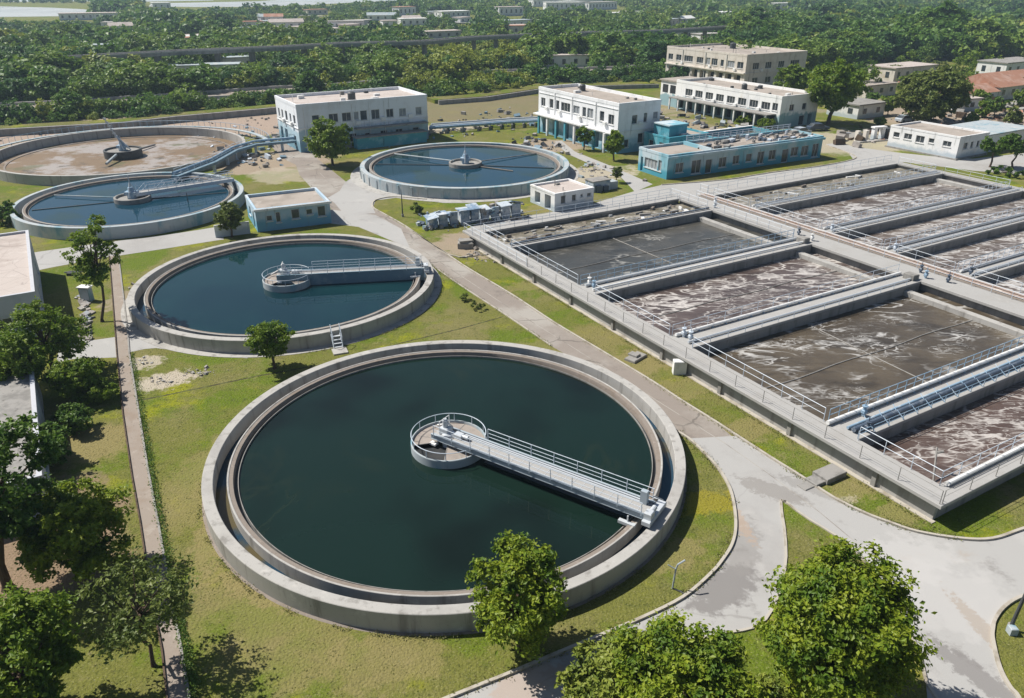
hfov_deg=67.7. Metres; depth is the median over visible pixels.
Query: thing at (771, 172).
kerb
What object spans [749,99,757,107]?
window
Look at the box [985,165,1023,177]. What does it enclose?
shrub
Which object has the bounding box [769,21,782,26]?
forest tree
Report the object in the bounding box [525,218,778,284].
water
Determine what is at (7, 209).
shrub
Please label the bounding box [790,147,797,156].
window
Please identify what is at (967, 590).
road
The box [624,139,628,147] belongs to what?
window
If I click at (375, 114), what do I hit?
window
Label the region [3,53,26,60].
forest tree
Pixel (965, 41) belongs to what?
forest tree
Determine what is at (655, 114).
window
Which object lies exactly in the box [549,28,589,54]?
forest tree
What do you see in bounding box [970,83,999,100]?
house
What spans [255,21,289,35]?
forest tree
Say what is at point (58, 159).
clarifier tank
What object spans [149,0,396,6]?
river
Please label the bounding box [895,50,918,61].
tree
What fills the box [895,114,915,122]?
parked car
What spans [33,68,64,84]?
forest tree
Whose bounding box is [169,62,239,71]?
house
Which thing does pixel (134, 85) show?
forest tree
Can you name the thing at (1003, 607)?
kerb
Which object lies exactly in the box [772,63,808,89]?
tree
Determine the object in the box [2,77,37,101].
forest tree
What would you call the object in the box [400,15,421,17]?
house
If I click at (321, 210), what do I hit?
window
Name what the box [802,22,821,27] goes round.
forest tree
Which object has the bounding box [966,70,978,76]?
tree
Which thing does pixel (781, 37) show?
forest tree
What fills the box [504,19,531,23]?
house
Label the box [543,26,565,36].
forest tree
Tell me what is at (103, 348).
pavement
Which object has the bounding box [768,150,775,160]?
window
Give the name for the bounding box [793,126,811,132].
parked car
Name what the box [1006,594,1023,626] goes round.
lamp post
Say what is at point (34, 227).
clarifier tank
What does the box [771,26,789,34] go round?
forest tree
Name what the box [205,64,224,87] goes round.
forest tree
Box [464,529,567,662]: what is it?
tree
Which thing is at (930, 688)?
kerb
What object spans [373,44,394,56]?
forest tree
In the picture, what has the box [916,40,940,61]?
tree
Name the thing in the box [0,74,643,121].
bank
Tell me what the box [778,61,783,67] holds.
window
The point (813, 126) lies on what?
parked car
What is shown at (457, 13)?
house
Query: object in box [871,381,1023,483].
water
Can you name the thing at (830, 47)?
forest tree
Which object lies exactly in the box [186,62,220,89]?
forest tree
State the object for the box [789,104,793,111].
window
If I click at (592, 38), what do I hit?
forest tree
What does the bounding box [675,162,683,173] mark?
window
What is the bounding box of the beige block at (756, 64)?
[665,42,807,85]
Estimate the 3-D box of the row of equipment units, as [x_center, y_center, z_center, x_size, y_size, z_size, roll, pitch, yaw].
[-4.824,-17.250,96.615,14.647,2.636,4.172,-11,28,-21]
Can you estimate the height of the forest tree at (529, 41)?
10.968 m
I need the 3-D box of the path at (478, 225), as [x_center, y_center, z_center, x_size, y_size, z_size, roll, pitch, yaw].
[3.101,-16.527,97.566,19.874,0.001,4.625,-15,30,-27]
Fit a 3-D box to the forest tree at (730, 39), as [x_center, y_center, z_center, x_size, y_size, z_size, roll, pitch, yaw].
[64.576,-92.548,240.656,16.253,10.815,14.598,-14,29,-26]
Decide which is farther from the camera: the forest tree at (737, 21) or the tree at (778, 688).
the forest tree at (737, 21)
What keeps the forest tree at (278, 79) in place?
on the ground at (270, 622)
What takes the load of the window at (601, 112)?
in the two storey building at (565, 111)
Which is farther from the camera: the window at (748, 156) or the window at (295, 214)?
the window at (748, 156)
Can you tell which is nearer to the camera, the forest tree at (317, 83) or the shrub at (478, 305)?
the shrub at (478, 305)
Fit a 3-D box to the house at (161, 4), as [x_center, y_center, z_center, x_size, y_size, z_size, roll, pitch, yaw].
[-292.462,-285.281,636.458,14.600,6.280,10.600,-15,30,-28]
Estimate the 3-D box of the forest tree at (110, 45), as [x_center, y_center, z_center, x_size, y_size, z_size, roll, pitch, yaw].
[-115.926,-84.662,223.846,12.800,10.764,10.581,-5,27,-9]
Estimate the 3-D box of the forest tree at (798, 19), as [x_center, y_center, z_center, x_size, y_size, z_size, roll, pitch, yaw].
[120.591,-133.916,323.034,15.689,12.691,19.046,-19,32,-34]
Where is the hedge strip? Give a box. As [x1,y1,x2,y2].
[126,351,201,697]
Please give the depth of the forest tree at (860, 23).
292.83 m
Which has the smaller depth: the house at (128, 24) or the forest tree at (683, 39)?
the forest tree at (683, 39)
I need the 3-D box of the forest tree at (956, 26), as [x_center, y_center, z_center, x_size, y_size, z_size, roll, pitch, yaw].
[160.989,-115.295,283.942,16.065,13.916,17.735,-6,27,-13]
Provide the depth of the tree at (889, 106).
168.71 m
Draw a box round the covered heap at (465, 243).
[458,238,473,248]
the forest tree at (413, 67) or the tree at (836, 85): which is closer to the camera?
the tree at (836, 85)
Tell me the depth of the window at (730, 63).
208.01 m
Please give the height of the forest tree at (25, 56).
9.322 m
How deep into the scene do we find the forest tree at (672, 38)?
255.63 m
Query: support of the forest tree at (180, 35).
on the ground at (270, 622)
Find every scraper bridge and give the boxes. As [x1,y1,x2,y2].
[32,170,233,210]
[262,256,428,292]
[410,413,666,527]
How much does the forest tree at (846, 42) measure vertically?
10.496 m
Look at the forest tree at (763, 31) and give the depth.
273.19 m
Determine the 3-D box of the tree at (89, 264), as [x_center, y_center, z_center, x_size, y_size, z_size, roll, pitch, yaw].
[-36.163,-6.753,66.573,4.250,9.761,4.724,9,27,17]
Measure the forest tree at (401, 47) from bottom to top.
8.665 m
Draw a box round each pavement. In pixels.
[57,331,162,361]
[328,179,474,214]
[330,209,408,246]
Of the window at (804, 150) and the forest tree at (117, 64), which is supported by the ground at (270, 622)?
the forest tree at (117, 64)
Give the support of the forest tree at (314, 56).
on the ground at (270, 622)
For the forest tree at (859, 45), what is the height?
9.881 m
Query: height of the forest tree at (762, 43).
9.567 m
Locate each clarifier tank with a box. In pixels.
[0,120,269,185]
[10,172,244,239]
[121,233,441,357]
[201,340,686,635]
[350,142,578,201]
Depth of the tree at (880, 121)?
155.40 m
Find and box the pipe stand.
[668,559,688,596]
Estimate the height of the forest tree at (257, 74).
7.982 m
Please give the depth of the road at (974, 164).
124.22 m
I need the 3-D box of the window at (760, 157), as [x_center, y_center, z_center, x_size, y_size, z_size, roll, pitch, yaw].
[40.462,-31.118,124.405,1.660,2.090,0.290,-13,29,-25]
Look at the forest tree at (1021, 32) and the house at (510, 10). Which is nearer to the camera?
the forest tree at (1021, 32)
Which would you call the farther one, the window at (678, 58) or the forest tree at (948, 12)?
the forest tree at (948, 12)
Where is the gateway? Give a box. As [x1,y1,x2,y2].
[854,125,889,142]
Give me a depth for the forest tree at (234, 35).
284.96 m
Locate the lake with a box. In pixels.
[0,6,85,16]
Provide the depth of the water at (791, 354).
62.47 m
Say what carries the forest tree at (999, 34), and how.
on the ground at (270, 622)
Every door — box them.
[705,159,711,173]
[781,149,788,162]
[798,115,803,124]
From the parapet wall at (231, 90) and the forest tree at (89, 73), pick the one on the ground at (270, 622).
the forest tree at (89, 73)
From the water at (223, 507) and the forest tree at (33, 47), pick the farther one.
the forest tree at (33, 47)
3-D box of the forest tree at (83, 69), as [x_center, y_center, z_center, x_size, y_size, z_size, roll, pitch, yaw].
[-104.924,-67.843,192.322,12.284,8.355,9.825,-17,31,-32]
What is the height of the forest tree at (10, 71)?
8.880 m
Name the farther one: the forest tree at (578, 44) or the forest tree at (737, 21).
the forest tree at (737, 21)
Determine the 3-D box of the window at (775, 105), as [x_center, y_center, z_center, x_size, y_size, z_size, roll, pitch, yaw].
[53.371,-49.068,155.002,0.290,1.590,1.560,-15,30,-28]
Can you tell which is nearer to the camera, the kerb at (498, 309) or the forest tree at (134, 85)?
the kerb at (498, 309)
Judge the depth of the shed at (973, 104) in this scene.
175.37 m
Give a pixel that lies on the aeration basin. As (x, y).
(848, 440)
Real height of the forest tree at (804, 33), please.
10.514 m
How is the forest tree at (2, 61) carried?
on the ground at (270, 622)
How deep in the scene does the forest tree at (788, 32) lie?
287.31 m
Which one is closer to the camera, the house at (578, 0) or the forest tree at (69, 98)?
the forest tree at (69, 98)
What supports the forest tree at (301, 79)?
on the ground at (270, 622)
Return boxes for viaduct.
[58,25,726,65]
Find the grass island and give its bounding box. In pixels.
[614,502,926,697]
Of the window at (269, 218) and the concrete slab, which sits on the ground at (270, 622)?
the concrete slab
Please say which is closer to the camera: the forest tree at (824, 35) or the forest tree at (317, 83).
the forest tree at (317, 83)
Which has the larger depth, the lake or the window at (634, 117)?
the lake
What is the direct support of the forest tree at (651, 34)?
on the ground at (270, 622)
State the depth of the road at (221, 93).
188.08 m
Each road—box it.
[16,68,620,107]
[34,227,223,269]
[296,151,730,437]
[455,436,1023,697]
[590,143,1023,208]
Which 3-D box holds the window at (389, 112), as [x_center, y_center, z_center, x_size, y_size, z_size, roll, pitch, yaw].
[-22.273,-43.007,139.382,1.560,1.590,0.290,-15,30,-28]
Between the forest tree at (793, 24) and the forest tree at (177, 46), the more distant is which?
the forest tree at (793, 24)
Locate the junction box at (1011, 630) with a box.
[1005,625,1018,635]
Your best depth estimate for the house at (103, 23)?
414.15 m
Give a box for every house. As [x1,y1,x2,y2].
[57,12,119,19]
[100,21,112,25]
[107,22,135,27]
[150,2,170,9]
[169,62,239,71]
[222,55,249,65]
[242,20,263,25]
[257,13,272,20]
[263,13,282,19]
[268,18,303,27]
[303,9,327,14]
[316,20,363,26]
[337,23,359,26]
[354,19,371,26]
[366,12,395,20]
[380,20,397,25]
[392,6,415,15]
[397,17,426,25]
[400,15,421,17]
[424,29,461,38]
[434,10,469,17]
[452,16,470,23]
[494,6,523,15]
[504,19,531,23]
[506,24,524,32]
[528,0,558,6]
[543,2,583,9]
[546,53,592,67]
[559,0,602,1]
[584,1,617,9]
[643,120,708,145]
[669,18,679,25]
[676,31,700,37]
[678,15,694,23]
[690,32,717,39]
[771,2,793,10]
[826,97,886,118]
[857,79,898,97]
[868,61,938,81]
[966,69,1023,99]
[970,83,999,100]
[975,57,1023,73]
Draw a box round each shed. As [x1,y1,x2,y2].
[245,187,331,231]
[951,96,983,111]
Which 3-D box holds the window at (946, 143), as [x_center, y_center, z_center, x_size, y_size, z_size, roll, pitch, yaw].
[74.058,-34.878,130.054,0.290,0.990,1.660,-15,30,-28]
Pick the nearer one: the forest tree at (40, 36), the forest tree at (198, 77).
the forest tree at (198, 77)
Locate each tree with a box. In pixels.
[0,27,27,44]
[0,34,27,46]
[0,36,17,49]
[0,41,15,49]
[0,45,29,57]
[0,52,11,58]
[0,58,16,65]
[0,64,31,98]
[0,78,11,100]
[0,82,10,102]
[0,296,93,365]
[0,330,47,382]
[0,410,65,592]
[0,579,86,697]
[2,52,71,79]
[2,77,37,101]
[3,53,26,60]
[10,476,135,585]
[19,51,34,63]
[23,43,45,53]
[24,28,54,44]
[24,66,70,99]
[26,47,85,77]
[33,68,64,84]
[39,420,72,465]
[40,357,104,397]
[45,19,80,36]
[50,88,91,113]
[58,43,84,48]
[59,46,79,51]
[59,55,80,72]
[60,213,123,322]
[60,540,198,667]
[61,46,90,54]
[65,71,96,95]
[66,76,107,97]
[71,62,103,77]
[81,45,127,53]
[81,49,117,66]
[87,75,128,96]
[88,59,105,68]
[91,63,106,69]
[93,71,110,80]
[95,40,134,58]
[102,64,117,74]
[104,57,136,67]
[106,59,165,91]
[111,71,155,95]
[113,31,145,43]
[113,62,130,68]
[120,31,166,50]
[127,53,152,64]
[142,60,185,78]
[147,69,171,92]
[151,31,168,46]
[161,31,190,46]
[161,34,186,47]
[162,67,197,92]
[172,44,202,49]
[176,55,205,63]
[181,65,223,93]
[184,46,214,61]
[186,38,208,47]
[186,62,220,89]
[189,32,213,42]
[198,45,225,61]
[205,36,233,47]
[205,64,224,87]
[211,24,233,33]
[211,28,243,38]
[212,201,244,237]
[214,17,240,30]
[221,64,244,80]
[223,35,253,44]
[231,61,263,87]
[243,319,296,368]
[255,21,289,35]
[260,68,292,85]
[267,51,300,67]
[276,66,296,84]
[277,30,299,43]
[278,23,304,36]
[289,55,317,70]
[292,65,313,73]
[293,70,320,90]
[295,53,325,66]
[298,22,328,36]
[302,115,352,165]
[303,72,325,89]
[308,42,347,63]
[310,17,341,33]
[311,56,348,82]
[347,43,373,56]
[356,53,373,75]
[363,55,399,79]
[370,40,391,54]
[372,55,405,76]
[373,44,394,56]
[377,49,410,77]
[384,30,403,39]
[387,38,406,49]
[390,35,411,48]
[395,47,416,59]
[402,56,429,75]
[414,57,448,75]
[425,58,470,77]
[427,52,447,66]
[429,43,476,54]
[430,54,459,71]
[448,47,473,69]
[454,50,476,60]
[463,50,484,70]
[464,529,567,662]
[489,43,528,63]
[509,30,547,52]
[518,21,542,38]
[524,44,550,66]
[534,18,564,30]
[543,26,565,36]
[543,43,563,53]
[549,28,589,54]
[554,620,674,697]
[559,31,590,53]
[575,126,594,149]
[577,42,591,53]
[585,36,598,51]
[586,30,603,42]
[588,29,632,52]
[603,129,624,160]
[603,606,769,697]
[607,41,636,62]
[611,166,622,179]
[613,20,650,29]
[619,34,643,46]
[626,29,650,40]
[628,36,646,48]
[635,38,669,65]
[637,31,658,40]
[645,35,666,45]
[658,32,687,50]
[680,36,689,44]
[684,36,700,44]
[703,36,742,44]
[708,30,738,40]
[711,33,737,40]
[723,29,741,35]
[724,10,753,29]
[724,24,742,32]
[725,6,751,17]
[732,33,754,44]
[735,39,765,48]
[736,7,772,20]
[737,35,755,43]
[737,671,796,697]
[740,30,758,37]
[741,16,780,30]
[745,39,776,45]
[751,27,776,41]
[751,534,942,697]
[752,26,778,37]
[759,40,766,46]
[761,18,775,25]
[761,38,789,48]
[767,9,797,20]
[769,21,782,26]
[770,34,790,44]
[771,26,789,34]
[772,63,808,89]
[775,20,802,30]
[775,44,787,48]
[778,18,791,24]
[779,16,816,24]
[782,33,817,49]
[784,31,801,38]
[790,29,812,36]
[796,44,817,67]
[797,20,826,27]
[799,26,824,37]
[800,24,830,31]
[801,46,825,64]
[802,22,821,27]
[804,57,872,124]
[805,47,822,70]
[806,14,834,22]
[809,2,842,14]
[811,36,825,44]
[813,43,834,66]
[815,32,829,39]
[815,39,847,63]
[816,19,840,27]
[821,38,855,62]
[822,16,839,21]
[825,28,846,37]
[826,20,852,27]
[828,22,848,31]
[834,29,867,54]
[844,35,883,63]
[846,18,875,30]
[847,31,876,42]
[849,19,880,27]
[854,60,877,79]
[857,79,869,95]
[859,26,879,40]
[861,64,881,81]
[866,20,890,26]
[866,92,881,99]
[872,30,907,60]
[873,116,886,125]
[878,27,891,31]
[878,35,916,59]
[879,95,898,114]
[885,14,897,23]
[887,29,923,60]
[890,20,937,38]
[892,65,974,121]
[895,0,975,27]
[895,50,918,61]
[895,76,904,91]
[913,17,935,28]
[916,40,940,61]
[922,55,942,66]
[928,20,974,36]
[930,28,967,58]
[937,61,956,72]
[944,33,979,58]
[952,52,978,74]
[960,51,983,66]
[963,111,980,122]
[964,16,1021,46]
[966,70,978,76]
[972,88,992,100]
[974,100,994,117]
[980,136,1011,166]
[984,30,1012,57]
[985,54,1003,58]
[985,95,1010,114]
[997,132,1023,168]
[1002,107,1023,122]
[1013,89,1023,106]
[1014,27,1023,38]
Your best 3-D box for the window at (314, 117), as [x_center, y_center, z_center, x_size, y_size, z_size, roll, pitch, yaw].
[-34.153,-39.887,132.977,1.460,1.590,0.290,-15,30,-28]
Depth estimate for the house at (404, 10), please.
566.00 m
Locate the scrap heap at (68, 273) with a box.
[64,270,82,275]
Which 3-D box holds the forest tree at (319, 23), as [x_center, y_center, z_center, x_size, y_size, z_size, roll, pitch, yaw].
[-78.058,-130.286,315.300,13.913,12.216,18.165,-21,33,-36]
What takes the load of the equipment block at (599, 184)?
on the ground at (270, 622)
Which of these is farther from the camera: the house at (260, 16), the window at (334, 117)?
the house at (260, 16)
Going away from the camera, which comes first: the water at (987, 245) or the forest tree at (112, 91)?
the water at (987, 245)
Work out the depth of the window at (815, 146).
129.95 m
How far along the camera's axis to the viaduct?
251.10 m
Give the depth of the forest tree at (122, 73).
181.32 m
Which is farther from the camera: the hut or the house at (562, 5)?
the house at (562, 5)
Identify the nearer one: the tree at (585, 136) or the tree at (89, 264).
the tree at (89, 264)
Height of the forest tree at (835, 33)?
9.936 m
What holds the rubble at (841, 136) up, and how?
on the ground at (270, 622)
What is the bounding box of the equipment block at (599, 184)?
[584,176,617,192]
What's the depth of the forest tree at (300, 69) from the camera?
205.89 m
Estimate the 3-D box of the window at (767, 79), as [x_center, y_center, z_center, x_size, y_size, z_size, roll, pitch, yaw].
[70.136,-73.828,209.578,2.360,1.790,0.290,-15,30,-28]
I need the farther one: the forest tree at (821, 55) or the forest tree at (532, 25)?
the forest tree at (532, 25)
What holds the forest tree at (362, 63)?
on the ground at (270, 622)
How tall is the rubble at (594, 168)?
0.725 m
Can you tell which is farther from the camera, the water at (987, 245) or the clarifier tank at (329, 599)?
the water at (987, 245)
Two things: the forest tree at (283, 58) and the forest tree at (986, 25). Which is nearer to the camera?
the forest tree at (283, 58)
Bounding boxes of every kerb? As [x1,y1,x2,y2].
[372,196,477,257]
[406,227,1023,540]
[437,269,550,345]
[442,431,736,697]
[594,499,937,697]
[661,144,856,184]
[990,593,1023,697]
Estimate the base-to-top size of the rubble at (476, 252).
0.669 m
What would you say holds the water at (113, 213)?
in the clarifier tank at (34, 227)
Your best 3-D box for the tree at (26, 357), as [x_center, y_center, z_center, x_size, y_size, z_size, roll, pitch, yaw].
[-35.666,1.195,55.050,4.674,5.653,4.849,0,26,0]
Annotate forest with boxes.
[0,0,1023,125]
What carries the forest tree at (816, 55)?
on the ground at (270, 622)
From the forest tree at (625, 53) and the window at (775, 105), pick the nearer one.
the window at (775, 105)
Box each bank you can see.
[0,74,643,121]
[0,104,275,128]
[427,82,650,103]
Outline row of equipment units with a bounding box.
[416,200,528,230]
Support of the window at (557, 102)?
in the two storey building at (565, 111)
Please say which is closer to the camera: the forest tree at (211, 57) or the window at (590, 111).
the window at (590, 111)
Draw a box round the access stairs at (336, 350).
[330,323,347,355]
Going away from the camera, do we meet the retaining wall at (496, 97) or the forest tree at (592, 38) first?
the retaining wall at (496, 97)
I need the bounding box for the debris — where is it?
[493,171,906,241]
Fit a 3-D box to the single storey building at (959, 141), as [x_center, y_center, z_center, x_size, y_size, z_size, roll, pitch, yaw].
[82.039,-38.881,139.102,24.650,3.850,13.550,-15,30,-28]
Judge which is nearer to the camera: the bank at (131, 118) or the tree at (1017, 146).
the tree at (1017, 146)
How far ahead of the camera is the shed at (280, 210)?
94.56 m
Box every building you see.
[0,230,44,341]
[0,369,50,516]
[274,86,428,152]
[533,83,661,153]
[638,124,825,179]
[660,76,817,128]
[884,120,1023,160]
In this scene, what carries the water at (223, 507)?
in the clarifier tank at (329, 599)
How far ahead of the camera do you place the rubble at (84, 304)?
70.06 m
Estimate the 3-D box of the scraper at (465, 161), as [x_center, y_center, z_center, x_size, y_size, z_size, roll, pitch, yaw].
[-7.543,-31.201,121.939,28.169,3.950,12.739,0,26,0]
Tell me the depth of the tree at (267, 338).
58.71 m
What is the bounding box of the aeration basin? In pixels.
[462,155,1023,518]
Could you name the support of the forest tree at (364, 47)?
on the ground at (270, 622)
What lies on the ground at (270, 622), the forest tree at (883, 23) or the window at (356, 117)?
the forest tree at (883, 23)
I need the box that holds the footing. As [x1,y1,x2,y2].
[477,249,935,523]
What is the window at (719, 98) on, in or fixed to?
in the long building at (723, 98)
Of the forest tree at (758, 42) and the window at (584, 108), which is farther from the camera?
the forest tree at (758, 42)
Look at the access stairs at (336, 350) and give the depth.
63.69 m
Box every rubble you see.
[0,111,273,140]
[74,295,95,344]
[128,282,213,384]
[197,125,293,167]
[344,133,430,147]
[433,107,582,154]
[448,160,646,230]
[459,238,495,262]
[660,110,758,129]
[833,81,1023,147]
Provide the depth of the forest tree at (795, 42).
240.89 m
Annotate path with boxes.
[110,256,187,697]
[271,144,310,166]
[466,206,591,229]
[555,141,651,191]
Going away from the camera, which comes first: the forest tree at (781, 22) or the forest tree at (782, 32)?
the forest tree at (782, 32)
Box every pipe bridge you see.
[171,134,296,180]
[428,116,537,133]
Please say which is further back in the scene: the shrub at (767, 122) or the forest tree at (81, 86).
the forest tree at (81, 86)
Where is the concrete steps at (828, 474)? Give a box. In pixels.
[797,463,846,490]
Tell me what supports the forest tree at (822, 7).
on the ground at (270, 622)
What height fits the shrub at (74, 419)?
2.087 m
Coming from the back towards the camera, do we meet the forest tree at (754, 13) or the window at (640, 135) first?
the forest tree at (754, 13)
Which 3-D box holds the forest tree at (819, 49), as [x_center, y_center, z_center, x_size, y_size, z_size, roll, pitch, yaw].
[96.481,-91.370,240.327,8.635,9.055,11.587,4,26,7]
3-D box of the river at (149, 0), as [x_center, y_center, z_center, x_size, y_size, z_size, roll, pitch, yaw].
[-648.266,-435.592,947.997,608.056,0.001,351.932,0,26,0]
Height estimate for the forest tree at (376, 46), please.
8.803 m
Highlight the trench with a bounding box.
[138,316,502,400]
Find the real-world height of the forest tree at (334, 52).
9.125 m
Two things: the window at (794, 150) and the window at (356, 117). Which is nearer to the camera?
the window at (794, 150)
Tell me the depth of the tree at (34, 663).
30.53 m
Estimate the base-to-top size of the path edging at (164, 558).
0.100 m
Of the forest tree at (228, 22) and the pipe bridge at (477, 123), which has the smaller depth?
the pipe bridge at (477, 123)
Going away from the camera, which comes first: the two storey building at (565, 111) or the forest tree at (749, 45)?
the two storey building at (565, 111)
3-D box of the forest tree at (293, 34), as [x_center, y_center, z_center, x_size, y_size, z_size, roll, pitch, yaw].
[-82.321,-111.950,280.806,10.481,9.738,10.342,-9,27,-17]
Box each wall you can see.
[0,64,662,105]
[0,107,276,135]
[111,69,611,102]
[214,221,250,237]
[438,84,658,104]
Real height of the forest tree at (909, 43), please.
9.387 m
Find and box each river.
[8,0,205,1]
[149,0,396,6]
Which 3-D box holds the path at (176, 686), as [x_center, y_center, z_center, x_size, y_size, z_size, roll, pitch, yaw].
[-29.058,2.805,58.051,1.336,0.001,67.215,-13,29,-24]
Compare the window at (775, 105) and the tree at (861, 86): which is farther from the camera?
the tree at (861, 86)
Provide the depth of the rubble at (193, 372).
59.95 m
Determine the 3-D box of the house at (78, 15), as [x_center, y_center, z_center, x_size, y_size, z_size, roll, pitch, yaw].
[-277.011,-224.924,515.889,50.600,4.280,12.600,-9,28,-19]
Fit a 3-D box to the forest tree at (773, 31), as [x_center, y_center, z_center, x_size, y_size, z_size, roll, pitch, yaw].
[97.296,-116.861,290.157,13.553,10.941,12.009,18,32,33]
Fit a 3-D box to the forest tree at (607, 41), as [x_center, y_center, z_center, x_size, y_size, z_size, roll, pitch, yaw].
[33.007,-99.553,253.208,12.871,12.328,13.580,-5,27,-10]
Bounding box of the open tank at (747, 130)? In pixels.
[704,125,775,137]
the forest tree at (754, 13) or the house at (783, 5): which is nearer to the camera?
the forest tree at (754, 13)
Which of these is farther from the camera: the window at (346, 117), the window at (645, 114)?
the window at (346, 117)
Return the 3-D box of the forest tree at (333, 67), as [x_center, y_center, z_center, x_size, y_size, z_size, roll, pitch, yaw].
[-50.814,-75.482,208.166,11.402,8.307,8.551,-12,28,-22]
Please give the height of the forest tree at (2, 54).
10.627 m
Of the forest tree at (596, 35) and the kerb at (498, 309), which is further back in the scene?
the forest tree at (596, 35)
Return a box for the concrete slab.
[624,351,646,363]
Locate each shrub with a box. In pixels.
[0,200,21,225]
[48,402,94,436]
[64,377,119,404]
[82,356,107,374]
[410,202,423,212]
[459,293,467,301]
[470,300,485,308]
[735,115,751,124]
[757,117,775,129]
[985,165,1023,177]
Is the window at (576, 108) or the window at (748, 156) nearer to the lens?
the window at (748, 156)
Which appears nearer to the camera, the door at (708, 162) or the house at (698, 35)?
the door at (708, 162)
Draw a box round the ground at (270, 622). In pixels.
[0,0,1023,697]
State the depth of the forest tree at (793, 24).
316.42 m
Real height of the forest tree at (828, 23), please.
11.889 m
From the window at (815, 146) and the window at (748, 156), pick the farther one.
the window at (815, 146)
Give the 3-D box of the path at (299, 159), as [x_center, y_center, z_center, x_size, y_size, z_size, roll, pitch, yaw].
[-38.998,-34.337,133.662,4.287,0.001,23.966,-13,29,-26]
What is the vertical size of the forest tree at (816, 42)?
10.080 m
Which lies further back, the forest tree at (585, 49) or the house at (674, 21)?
the house at (674, 21)
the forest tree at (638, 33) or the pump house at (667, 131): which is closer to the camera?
the pump house at (667, 131)
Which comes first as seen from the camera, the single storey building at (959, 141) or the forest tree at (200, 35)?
the single storey building at (959, 141)
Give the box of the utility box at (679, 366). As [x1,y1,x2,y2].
[672,359,686,374]
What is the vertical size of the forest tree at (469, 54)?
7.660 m
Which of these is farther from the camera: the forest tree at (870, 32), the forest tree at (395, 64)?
the forest tree at (870, 32)
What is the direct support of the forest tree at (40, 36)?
on the ground at (270, 622)
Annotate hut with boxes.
[530,178,593,211]
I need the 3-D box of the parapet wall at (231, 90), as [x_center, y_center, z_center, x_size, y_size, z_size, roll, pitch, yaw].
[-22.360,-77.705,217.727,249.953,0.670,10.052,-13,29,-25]
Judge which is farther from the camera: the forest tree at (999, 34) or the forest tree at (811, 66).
the forest tree at (999, 34)
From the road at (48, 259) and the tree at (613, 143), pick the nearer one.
the road at (48, 259)
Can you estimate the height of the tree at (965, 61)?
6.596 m
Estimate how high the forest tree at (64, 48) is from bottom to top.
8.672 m
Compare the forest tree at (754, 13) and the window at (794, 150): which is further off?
the forest tree at (754, 13)
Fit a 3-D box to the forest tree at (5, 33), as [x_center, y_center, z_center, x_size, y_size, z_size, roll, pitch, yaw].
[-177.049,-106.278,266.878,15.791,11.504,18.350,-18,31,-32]
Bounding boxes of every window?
[0,318,15,331]
[266,215,273,222]
[275,212,281,223]
[291,209,300,219]
[306,209,313,215]
[312,115,319,124]
[317,206,326,217]
[329,113,338,122]
[342,112,350,121]
[349,133,355,142]
[354,112,358,120]
[360,110,367,120]
[371,109,379,119]
[386,109,393,117]
[399,108,405,116]
[415,107,421,115]
[541,97,544,106]
[555,100,558,110]
[560,196,566,204]
[561,102,569,112]
[572,105,579,114]
[581,107,585,117]
[587,108,592,119]
[600,111,603,121]
[607,114,613,125]
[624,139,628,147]
[631,115,636,124]
[637,133,642,143]
[643,113,647,122]
[643,157,657,170]
[652,111,657,119]
[657,160,661,172]
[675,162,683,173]
[676,54,681,60]
[684,55,692,61]
[684,89,692,96]
[690,160,700,174]
[695,90,702,98]
[697,57,702,63]
[705,92,712,99]
[711,58,717,65]
[716,94,723,102]
[718,157,726,168]
[727,60,734,67]
[727,96,734,103]
[732,155,738,164]
[736,62,743,68]
[738,98,745,106]
[745,153,751,162]
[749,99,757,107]
[752,63,758,69]
[756,151,763,164]
[761,101,769,110]
[764,76,770,83]
[765,62,771,68]
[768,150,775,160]
[771,103,777,111]
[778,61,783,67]
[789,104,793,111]
[790,60,798,64]
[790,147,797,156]
[800,145,808,156]
[811,143,818,157]
[893,132,899,137]
[904,133,911,140]
[914,135,924,143]
[942,141,951,147]
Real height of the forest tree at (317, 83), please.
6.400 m
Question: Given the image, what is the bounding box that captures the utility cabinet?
[76,284,94,301]
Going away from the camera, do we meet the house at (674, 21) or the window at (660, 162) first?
the window at (660, 162)
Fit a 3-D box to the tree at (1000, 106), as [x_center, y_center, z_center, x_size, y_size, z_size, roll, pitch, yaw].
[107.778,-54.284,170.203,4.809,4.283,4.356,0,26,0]
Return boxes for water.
[19,189,237,219]
[29,179,228,225]
[137,263,426,319]
[152,244,412,333]
[216,408,673,581]
[239,357,651,590]
[374,147,555,186]
[491,203,695,243]
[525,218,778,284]
[609,252,881,335]
[705,290,1023,420]
[723,167,920,205]
[772,182,980,228]
[850,198,1023,248]
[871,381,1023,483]
[913,229,1023,271]
[989,272,1023,293]
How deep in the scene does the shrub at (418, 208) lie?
99.56 m
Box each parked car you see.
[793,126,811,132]
[806,122,829,130]
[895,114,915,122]
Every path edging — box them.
[109,255,167,697]
[119,264,190,697]
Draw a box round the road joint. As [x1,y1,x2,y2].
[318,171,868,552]
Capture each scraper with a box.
[103,117,155,164]
[375,150,549,170]

